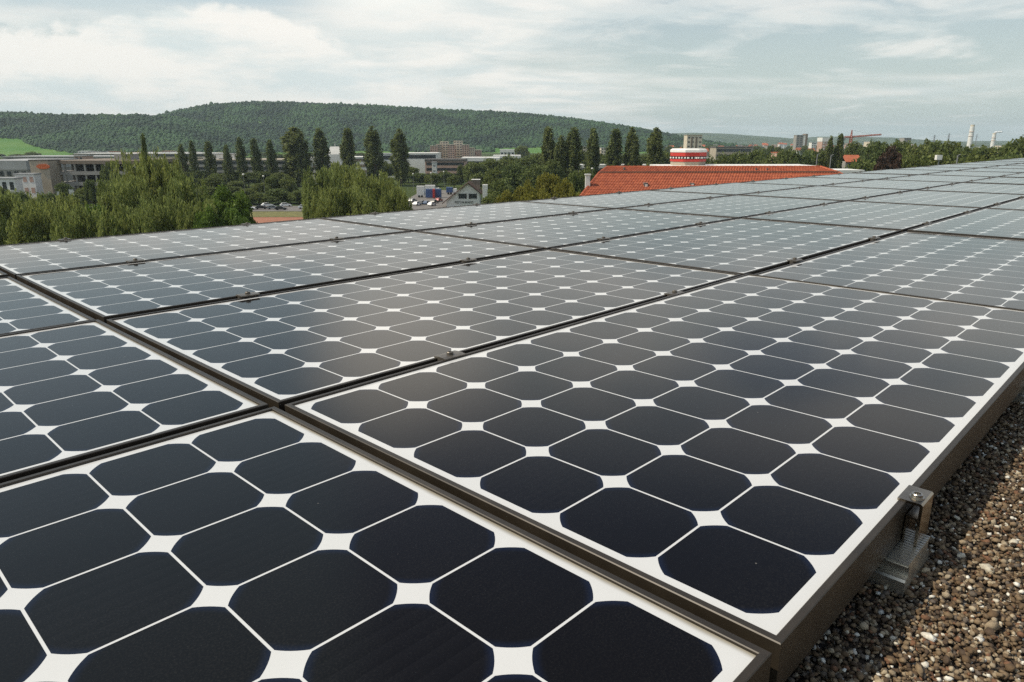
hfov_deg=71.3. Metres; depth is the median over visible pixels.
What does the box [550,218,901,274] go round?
solar panel
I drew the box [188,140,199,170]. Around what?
poplar
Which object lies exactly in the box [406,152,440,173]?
white hall
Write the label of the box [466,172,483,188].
bushy tree
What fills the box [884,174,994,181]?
solar panel
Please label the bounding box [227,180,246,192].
bushy tree
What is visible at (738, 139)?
hill
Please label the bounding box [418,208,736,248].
solar panel
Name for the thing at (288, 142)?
poplar
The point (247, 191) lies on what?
bushy tree
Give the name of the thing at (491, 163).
bushy tree
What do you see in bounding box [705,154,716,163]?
bushy tree
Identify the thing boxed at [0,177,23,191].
white hall
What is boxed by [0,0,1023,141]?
sky
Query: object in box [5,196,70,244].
willow tree
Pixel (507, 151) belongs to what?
white hall
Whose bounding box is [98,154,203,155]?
window
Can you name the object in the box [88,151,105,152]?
distant hall
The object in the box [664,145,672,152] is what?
distant tree
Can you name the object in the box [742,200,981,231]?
solar panel
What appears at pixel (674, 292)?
clamp
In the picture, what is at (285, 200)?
bushy tree
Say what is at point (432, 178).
bushy tree
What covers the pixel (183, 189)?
willow tree
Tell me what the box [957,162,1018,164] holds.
solar panel
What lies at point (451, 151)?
apartment tower
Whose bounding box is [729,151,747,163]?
bushy tree
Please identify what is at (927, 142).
bushy tree
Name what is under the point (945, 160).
bushy tree
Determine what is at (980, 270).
solar panel
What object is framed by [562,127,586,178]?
poplar
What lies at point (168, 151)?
distant hall
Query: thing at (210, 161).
poplar
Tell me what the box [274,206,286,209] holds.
parked car
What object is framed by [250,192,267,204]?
bushy tree
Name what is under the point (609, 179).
tiled roof building
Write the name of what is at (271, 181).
bushy tree
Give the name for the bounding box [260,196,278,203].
bushy tree
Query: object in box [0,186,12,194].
bushy tree
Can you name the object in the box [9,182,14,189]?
window
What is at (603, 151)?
pale block
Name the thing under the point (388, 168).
bushy tree
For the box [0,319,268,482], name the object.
solar panel
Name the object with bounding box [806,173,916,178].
solar panel
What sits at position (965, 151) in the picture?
bushy tree
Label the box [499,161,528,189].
bushy tree
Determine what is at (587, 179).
white post
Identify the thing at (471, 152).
apartment tower
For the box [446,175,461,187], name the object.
bushy tree
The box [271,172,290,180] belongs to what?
bushy tree
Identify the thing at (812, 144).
pale block
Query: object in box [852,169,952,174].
solar panel
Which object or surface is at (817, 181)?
solar panel
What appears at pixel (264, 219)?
clay ground
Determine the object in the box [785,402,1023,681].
gravel
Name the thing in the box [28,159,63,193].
stair tower
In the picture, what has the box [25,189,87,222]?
willow tree
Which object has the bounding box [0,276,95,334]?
solar panel
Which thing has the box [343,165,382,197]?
willow tree
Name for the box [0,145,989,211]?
ground
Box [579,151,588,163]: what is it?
bushy tree
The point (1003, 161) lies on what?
solar panel
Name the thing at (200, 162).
window
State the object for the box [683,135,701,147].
beige tower
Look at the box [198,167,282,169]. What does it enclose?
window
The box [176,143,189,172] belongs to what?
poplar
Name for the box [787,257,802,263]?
clamp
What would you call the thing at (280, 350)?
solar panel
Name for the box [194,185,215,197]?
bushy tree
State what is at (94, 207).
round tree
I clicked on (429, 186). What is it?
lorry
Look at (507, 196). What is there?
shrub
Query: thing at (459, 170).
poplar
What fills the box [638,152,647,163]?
bushy tree
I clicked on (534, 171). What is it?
bushy tree
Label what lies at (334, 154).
white tower
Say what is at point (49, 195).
bushy tree
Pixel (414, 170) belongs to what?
bushy tree
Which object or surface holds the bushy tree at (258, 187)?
on the ground at (407, 186)
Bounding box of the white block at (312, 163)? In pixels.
[306,157,316,183]
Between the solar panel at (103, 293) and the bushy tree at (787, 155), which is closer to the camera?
the solar panel at (103, 293)
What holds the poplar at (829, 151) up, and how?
on the ground at (407, 186)
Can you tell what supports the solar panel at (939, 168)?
on the rail
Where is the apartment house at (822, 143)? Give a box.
[816,138,828,151]
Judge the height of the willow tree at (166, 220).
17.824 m
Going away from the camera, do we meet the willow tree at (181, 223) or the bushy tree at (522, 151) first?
the willow tree at (181, 223)
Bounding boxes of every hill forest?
[0,110,282,152]
[157,100,763,152]
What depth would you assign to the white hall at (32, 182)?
269.25 m
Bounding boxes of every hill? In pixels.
[0,121,287,156]
[184,107,663,152]
[671,133,1016,144]
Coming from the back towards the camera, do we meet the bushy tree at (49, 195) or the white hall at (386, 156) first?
the white hall at (386, 156)
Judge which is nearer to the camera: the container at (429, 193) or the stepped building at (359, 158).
the container at (429, 193)
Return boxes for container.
[425,189,432,197]
[435,189,441,196]
[482,184,487,202]
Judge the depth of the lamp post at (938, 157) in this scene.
91.83 m
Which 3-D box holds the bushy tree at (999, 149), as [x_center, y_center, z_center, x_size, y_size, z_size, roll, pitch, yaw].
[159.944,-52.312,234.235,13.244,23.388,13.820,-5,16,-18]
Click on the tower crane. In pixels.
(849, 137)
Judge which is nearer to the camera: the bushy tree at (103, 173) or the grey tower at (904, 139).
the bushy tree at (103, 173)
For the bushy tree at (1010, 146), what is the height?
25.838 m
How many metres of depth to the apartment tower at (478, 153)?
966.62 m
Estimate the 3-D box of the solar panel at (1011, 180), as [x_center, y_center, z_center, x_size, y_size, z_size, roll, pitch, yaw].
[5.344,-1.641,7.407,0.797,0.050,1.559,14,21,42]
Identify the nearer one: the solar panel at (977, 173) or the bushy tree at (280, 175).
the solar panel at (977, 173)
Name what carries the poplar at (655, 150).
on the ground at (407, 186)
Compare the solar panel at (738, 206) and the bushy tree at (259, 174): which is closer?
the solar panel at (738, 206)
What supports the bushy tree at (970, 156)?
on the ground at (407, 186)
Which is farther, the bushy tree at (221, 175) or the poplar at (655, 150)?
the bushy tree at (221, 175)
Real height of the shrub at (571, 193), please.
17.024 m
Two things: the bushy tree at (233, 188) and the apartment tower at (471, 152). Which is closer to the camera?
the bushy tree at (233, 188)
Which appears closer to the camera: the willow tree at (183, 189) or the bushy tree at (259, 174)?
the willow tree at (183, 189)
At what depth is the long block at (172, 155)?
735.35 m
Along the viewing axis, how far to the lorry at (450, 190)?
333.45 m
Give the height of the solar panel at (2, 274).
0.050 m
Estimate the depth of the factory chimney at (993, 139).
1922.05 m
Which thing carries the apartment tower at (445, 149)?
on the ground at (407, 186)
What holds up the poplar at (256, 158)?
on the ground at (407, 186)
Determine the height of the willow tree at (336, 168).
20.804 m
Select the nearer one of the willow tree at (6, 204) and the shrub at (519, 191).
the willow tree at (6, 204)
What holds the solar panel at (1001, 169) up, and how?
on the rail
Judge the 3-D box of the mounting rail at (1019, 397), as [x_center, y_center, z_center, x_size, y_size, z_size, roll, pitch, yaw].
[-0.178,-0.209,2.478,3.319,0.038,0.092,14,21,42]
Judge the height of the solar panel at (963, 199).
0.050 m
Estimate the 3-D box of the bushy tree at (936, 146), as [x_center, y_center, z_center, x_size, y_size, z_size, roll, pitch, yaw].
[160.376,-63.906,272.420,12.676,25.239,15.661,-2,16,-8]
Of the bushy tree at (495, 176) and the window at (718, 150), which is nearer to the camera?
the bushy tree at (495, 176)
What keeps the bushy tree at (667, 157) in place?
on the ground at (407, 186)
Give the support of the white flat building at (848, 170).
on the ground at (407, 186)
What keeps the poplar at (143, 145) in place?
on the ground at (407, 186)
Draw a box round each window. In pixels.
[6,158,100,158]
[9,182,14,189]
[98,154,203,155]
[198,161,285,163]
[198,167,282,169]
[408,155,435,158]
[426,162,463,164]
[426,168,457,170]
[717,149,750,151]
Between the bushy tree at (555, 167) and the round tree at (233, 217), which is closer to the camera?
the round tree at (233, 217)
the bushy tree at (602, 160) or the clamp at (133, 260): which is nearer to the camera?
the clamp at (133, 260)
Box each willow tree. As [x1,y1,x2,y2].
[0,187,46,244]
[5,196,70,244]
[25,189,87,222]
[49,202,113,240]
[95,175,151,219]
[97,203,156,236]
[110,146,163,204]
[133,150,197,202]
[137,194,194,231]
[156,172,210,224]
[175,196,218,229]
[301,165,343,218]
[307,184,348,218]
[327,184,380,215]
[328,160,365,186]
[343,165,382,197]
[362,171,401,212]
[379,184,412,212]
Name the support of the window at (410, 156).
in the white hall at (416, 160)
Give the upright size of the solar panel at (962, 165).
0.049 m
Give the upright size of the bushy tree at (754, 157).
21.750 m
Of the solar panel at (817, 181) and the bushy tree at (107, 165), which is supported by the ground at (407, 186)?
the bushy tree at (107, 165)
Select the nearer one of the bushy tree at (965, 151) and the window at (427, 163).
the bushy tree at (965, 151)
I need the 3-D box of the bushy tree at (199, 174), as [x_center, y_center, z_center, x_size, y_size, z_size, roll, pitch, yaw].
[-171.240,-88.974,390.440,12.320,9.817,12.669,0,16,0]
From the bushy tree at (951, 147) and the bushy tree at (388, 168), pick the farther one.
the bushy tree at (388, 168)
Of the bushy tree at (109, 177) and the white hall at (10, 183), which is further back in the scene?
the bushy tree at (109, 177)
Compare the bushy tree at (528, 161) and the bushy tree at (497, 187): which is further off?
the bushy tree at (528, 161)
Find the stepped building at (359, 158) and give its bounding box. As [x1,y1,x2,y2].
[354,156,367,177]
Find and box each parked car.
[255,205,266,208]
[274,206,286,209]
[280,203,291,206]
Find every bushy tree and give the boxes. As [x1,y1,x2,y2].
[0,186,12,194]
[11,190,34,208]
[41,192,59,204]
[54,181,74,197]
[65,193,85,208]
[75,187,97,204]
[83,179,98,203]
[96,180,112,196]
[98,165,110,181]
[104,161,115,172]
[107,172,122,180]
[186,169,206,179]
[188,177,201,189]
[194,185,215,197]
[204,174,227,190]
[205,173,224,181]
[222,169,244,182]
[226,184,241,192]
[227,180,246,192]
[234,188,257,196]
[237,172,259,187]
[247,195,256,202]
[248,182,264,193]
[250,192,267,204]
[254,170,269,182]
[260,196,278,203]
[265,175,280,193]
[265,188,288,202]
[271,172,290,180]
[278,175,297,192]
[280,197,293,202]
[286,190,306,203]
[382,161,398,175]
[399,166,419,182]
[409,173,426,184]
[424,172,441,184]
[438,170,453,184]
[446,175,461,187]
[462,161,487,181]
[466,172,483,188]
[480,165,503,187]
[481,192,501,203]
[482,158,503,175]
[487,178,514,196]
[497,154,523,168]
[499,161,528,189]
[514,145,529,157]
[519,155,537,168]
[521,163,551,188]
[530,152,542,165]
[544,159,564,184]
[568,170,583,194]
[575,166,593,188]
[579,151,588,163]
[599,155,604,163]
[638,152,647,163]
[662,150,670,163]
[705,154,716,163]
[714,151,736,163]
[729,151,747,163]
[738,148,766,163]
[760,152,782,163]
[776,147,799,163]
[785,157,799,163]
[797,149,818,165]
[802,148,824,166]
[841,157,875,170]
[844,140,862,154]
[854,146,866,158]
[864,139,889,163]
[889,139,911,151]
[896,151,930,167]
[900,143,932,159]
[918,138,933,148]
[920,149,955,165]
[923,139,949,157]
[943,139,964,156]
[948,144,987,162]
[958,151,986,162]
[971,145,998,160]
[987,145,1003,160]
[987,149,1023,160]
[996,137,1023,159]
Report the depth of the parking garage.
285.79 m
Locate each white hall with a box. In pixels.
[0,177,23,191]
[13,173,43,198]
[383,153,394,177]
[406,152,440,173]
[462,157,499,163]
[493,155,520,158]
[500,149,514,154]
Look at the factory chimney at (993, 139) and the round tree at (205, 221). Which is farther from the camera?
the factory chimney at (993, 139)
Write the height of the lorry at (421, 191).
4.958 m
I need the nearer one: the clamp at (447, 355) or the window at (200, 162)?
the clamp at (447, 355)
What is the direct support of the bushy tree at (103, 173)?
on the ground at (407, 186)
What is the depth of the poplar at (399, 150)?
390.25 m
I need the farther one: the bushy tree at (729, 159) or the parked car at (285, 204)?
the bushy tree at (729, 159)
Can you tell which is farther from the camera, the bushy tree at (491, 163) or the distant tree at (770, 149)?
the distant tree at (770, 149)
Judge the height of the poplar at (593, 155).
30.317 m
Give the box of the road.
[252,206,301,210]
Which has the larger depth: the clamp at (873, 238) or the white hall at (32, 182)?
the white hall at (32, 182)
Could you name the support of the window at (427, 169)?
in the brown hall at (449, 164)
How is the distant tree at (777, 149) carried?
on the ground at (407, 186)
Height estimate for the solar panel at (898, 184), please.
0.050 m
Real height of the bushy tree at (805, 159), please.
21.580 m
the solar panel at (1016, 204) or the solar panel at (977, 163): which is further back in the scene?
the solar panel at (977, 163)
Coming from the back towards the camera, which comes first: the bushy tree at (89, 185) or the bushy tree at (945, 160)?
the bushy tree at (89, 185)
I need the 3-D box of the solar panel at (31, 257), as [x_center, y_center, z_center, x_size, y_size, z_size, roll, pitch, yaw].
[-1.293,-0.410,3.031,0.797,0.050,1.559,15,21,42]
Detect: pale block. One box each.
[600,148,605,154]
[809,142,815,148]
[864,141,877,146]
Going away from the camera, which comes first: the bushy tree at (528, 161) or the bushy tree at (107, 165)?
the bushy tree at (107, 165)
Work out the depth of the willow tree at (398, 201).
136.54 m
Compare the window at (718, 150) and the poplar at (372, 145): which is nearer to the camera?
the poplar at (372, 145)
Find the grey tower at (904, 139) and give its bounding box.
[899,138,910,142]
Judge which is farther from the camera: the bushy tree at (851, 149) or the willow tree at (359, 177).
the bushy tree at (851, 149)
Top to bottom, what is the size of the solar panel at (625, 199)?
0.049 m
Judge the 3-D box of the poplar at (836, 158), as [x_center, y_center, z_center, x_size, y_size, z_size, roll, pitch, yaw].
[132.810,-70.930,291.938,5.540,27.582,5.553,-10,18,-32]
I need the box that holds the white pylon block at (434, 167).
[431,162,436,172]
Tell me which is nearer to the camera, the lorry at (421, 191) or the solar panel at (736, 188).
the solar panel at (736, 188)
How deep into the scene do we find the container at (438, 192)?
314.09 m
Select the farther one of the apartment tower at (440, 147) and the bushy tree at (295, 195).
the apartment tower at (440, 147)
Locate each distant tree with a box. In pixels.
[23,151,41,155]
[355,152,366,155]
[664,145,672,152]
[765,145,773,156]
[774,146,784,151]
[799,145,807,154]
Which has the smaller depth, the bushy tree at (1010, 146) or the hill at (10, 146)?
the bushy tree at (1010, 146)
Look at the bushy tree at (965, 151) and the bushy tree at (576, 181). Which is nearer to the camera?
the bushy tree at (576, 181)
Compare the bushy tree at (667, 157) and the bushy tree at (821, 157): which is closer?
the bushy tree at (821, 157)
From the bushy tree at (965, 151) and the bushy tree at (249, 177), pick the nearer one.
the bushy tree at (965, 151)
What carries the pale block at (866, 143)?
on the ground at (407, 186)
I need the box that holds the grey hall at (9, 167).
[0,159,76,189]
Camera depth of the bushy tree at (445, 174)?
407.89 m
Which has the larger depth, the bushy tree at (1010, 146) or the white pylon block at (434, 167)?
the white pylon block at (434, 167)
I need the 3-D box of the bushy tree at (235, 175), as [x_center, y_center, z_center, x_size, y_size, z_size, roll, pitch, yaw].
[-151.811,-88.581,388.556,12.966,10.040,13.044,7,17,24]
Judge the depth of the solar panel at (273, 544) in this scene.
0.66 m
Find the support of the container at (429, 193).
on the lorry park
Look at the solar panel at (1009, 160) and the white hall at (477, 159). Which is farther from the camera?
the white hall at (477, 159)
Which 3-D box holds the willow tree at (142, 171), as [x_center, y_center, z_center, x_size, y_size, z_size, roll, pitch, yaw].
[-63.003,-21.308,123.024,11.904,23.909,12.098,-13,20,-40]
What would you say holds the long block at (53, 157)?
on the ground at (407, 186)
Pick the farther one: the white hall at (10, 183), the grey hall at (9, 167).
the grey hall at (9, 167)
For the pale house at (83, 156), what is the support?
on the ground at (407, 186)
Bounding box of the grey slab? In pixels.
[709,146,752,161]
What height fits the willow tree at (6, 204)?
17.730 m
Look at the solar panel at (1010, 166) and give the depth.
11.51 m
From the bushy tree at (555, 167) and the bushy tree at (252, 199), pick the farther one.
the bushy tree at (555, 167)
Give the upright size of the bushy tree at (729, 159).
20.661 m
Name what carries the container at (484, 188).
on the ground at (407, 186)
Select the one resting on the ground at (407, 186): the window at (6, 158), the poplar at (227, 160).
the poplar at (227, 160)
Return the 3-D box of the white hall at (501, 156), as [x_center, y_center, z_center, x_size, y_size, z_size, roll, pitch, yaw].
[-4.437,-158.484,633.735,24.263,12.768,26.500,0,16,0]
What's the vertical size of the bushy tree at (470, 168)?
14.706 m
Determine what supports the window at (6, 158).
in the long block at (53, 157)
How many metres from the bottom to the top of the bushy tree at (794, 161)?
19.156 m
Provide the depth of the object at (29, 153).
912.10 m
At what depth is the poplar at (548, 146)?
316.88 m
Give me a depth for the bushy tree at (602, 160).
427.69 m
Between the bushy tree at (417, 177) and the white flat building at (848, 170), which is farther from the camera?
the bushy tree at (417, 177)
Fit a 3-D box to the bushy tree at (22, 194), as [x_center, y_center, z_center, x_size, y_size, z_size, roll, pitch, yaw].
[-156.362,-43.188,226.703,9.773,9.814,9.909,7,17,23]
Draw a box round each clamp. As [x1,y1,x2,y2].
[126,258,144,262]
[236,291,259,297]
[434,350,465,360]
[459,257,476,262]
[664,290,683,295]
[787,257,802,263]
[868,236,879,240]
[897,485,933,546]
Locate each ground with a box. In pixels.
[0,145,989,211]
[253,217,302,222]
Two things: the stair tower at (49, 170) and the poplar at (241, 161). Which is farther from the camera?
the poplar at (241, 161)
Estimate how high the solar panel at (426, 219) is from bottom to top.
0.050 m
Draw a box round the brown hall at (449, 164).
[424,158,467,174]
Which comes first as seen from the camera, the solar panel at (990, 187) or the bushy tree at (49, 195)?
the solar panel at (990, 187)
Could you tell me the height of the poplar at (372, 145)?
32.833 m
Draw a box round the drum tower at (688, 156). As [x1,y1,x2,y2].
[670,148,707,164]
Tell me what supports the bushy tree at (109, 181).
on the ground at (407, 186)
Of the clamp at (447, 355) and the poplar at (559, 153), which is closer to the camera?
the clamp at (447, 355)
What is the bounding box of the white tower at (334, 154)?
[329,147,342,166]
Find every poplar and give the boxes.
[140,133,149,164]
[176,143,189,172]
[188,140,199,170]
[203,141,217,176]
[221,145,234,183]
[234,137,248,183]
[248,138,263,183]
[263,139,279,175]
[279,127,314,186]
[292,134,311,186]
[311,127,331,177]
[339,128,357,170]
[362,126,385,182]
[388,128,410,185]
[456,164,464,184]
[540,126,555,166]
[553,135,567,177]
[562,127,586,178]
[583,127,601,173]
[604,128,623,165]
[623,127,643,165]
[645,127,664,165]
[823,135,833,168]
[832,133,844,168]
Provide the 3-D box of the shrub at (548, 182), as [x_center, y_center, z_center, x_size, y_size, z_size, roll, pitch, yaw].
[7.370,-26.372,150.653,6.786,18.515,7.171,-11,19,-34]
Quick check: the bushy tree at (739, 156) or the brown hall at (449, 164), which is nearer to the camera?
the bushy tree at (739, 156)
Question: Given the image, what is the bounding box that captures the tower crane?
[844,130,881,142]
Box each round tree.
[83,203,123,225]
[192,204,225,228]
[202,184,257,222]
[222,207,252,225]
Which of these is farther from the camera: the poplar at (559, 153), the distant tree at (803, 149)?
the distant tree at (803, 149)
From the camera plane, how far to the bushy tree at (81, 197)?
246.01 m
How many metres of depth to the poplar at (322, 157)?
398.95 m
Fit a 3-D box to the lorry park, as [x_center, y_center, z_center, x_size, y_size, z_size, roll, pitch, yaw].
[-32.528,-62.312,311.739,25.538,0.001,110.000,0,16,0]
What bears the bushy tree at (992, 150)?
on the ground at (407, 186)
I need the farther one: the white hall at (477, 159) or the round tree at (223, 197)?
the white hall at (477, 159)
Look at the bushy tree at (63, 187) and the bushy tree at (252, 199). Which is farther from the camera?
the bushy tree at (252, 199)
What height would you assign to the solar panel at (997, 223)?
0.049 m
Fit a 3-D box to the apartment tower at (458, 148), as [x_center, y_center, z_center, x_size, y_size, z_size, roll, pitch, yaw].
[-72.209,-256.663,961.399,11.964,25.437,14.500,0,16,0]
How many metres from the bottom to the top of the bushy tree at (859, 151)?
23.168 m
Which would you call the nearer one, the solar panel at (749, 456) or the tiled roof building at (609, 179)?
the solar panel at (749, 456)
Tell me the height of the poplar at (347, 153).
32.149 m
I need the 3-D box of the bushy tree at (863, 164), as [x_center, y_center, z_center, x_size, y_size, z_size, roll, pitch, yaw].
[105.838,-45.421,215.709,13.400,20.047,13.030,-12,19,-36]
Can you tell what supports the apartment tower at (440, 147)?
on the ground at (407, 186)
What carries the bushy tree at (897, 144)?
on the ground at (407, 186)
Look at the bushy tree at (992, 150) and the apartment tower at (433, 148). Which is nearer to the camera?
the bushy tree at (992, 150)
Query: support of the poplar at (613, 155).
on the ground at (407, 186)
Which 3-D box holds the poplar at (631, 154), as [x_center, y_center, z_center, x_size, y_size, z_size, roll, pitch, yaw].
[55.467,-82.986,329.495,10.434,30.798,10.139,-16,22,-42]
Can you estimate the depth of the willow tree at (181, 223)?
95.61 m
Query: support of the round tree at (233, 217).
on the ground at (407, 186)
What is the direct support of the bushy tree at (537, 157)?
on the ground at (407, 186)
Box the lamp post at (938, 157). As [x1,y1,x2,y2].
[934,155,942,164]
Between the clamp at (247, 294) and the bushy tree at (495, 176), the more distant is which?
the bushy tree at (495, 176)
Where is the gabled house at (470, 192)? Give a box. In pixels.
[442,179,482,206]
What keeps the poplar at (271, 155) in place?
on the ground at (407, 186)
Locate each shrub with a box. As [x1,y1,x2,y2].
[494,189,515,202]
[513,179,538,200]
[522,188,551,200]
[535,172,560,196]
[552,177,574,197]
[568,186,579,196]
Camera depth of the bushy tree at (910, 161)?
192.12 m
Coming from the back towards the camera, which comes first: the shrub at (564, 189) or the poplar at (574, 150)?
the poplar at (574, 150)
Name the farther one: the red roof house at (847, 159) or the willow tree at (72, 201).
the red roof house at (847, 159)
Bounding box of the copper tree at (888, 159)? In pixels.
[873,146,902,170]
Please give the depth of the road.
261.42 m
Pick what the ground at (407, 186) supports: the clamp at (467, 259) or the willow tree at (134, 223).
the willow tree at (134, 223)
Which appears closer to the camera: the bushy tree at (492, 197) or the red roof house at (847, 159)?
the bushy tree at (492, 197)
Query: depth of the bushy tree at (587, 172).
184.92 m
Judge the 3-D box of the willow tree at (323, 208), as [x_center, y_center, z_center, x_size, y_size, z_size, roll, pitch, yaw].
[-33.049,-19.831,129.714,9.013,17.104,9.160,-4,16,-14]
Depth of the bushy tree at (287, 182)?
314.11 m
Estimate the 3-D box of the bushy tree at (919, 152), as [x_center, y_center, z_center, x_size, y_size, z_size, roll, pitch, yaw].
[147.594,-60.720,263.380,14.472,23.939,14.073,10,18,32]
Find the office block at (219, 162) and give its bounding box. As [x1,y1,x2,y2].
[196,158,285,182]
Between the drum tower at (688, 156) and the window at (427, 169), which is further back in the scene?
the window at (427, 169)
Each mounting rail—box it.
[866,531,929,595]
[1012,387,1023,402]
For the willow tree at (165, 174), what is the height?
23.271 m
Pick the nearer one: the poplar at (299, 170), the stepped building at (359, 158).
the poplar at (299, 170)
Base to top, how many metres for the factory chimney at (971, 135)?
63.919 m
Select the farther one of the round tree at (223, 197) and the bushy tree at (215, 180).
the bushy tree at (215, 180)
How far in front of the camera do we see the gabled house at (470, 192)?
267.60 m
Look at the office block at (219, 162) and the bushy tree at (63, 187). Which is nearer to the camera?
the bushy tree at (63, 187)
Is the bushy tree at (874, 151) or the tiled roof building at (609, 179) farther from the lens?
the bushy tree at (874, 151)
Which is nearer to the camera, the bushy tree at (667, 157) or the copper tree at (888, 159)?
the copper tree at (888, 159)
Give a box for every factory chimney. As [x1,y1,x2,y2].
[967,125,974,147]
[990,133,995,146]
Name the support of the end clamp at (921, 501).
attached to the mounting rail at (901, 565)
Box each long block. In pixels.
[2,155,154,158]
[73,153,215,164]
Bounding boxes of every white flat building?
[579,164,645,171]
[650,164,815,165]
[834,169,864,172]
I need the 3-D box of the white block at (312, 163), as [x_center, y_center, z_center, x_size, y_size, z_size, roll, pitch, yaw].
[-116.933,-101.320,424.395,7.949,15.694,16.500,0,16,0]
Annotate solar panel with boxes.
[0,218,410,279]
[0,271,8,276]
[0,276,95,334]
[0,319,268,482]
[0,406,771,681]
[16,231,543,323]
[107,249,741,410]
[285,274,1023,681]
[323,201,613,230]
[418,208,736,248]
[527,190,734,208]
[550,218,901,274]
[618,195,844,217]
[654,182,816,194]
[739,185,913,200]
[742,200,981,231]
[744,177,874,185]
[756,231,1023,308]
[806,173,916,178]
[820,179,961,189]
[849,190,1023,208]
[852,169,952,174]
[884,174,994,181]
[899,166,974,170]
[907,208,1023,239]
[918,182,1023,193]
[923,164,1000,167]
[923,171,1022,176]
[956,168,1023,171]
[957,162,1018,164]
[967,177,1023,183]
[981,161,1023,162]
[983,165,1023,168]
[987,197,1023,209]
[993,159,1023,160]
[999,172,1023,176]
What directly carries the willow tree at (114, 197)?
on the ground at (407, 186)
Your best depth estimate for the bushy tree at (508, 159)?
405.71 m
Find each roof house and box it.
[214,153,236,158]
[842,155,859,168]
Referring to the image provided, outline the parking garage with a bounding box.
[57,153,177,189]
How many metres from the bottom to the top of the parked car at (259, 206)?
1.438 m
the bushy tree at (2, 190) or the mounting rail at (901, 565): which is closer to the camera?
the mounting rail at (901, 565)
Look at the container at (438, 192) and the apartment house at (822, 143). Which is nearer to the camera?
the container at (438, 192)
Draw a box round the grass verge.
[250,211,302,216]
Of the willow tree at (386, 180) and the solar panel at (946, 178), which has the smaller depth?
the solar panel at (946, 178)
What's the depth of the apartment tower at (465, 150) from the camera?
932.55 m
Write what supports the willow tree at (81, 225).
on the ground at (407, 186)
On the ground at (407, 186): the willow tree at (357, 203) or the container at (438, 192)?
the willow tree at (357, 203)
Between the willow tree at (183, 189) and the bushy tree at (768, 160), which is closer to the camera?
the willow tree at (183, 189)
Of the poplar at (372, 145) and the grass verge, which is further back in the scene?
the poplar at (372, 145)
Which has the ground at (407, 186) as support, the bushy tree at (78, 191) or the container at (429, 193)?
the bushy tree at (78, 191)
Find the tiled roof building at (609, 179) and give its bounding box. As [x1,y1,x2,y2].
[579,165,841,195]
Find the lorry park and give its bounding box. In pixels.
[408,190,459,209]
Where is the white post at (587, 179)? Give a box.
[585,174,590,187]
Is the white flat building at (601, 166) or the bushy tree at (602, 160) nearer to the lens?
the white flat building at (601, 166)
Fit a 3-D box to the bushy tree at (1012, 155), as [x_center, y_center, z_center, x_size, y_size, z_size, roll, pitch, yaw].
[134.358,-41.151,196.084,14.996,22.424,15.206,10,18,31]
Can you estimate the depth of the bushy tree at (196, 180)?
322.43 m
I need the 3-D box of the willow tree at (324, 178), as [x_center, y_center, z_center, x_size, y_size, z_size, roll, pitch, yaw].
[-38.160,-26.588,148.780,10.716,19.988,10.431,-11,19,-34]
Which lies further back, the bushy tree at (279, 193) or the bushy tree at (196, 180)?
the bushy tree at (196, 180)
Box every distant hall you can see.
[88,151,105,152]
[161,151,176,152]
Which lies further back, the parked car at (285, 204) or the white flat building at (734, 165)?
the parked car at (285, 204)
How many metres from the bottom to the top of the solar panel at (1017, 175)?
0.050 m
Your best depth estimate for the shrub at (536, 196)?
115.05 m
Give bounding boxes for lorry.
[416,186,425,196]
[425,185,438,188]
[446,187,456,194]
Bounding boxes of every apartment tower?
[430,146,437,151]
[436,144,442,157]
[440,141,448,157]
[447,144,455,157]
[454,141,462,157]
[462,145,468,156]
[469,148,474,156]
[475,150,481,156]
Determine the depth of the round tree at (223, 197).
109.62 m
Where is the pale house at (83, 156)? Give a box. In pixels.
[73,155,93,158]
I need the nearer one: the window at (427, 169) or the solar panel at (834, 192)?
the solar panel at (834, 192)
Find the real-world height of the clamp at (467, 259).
0.043 m

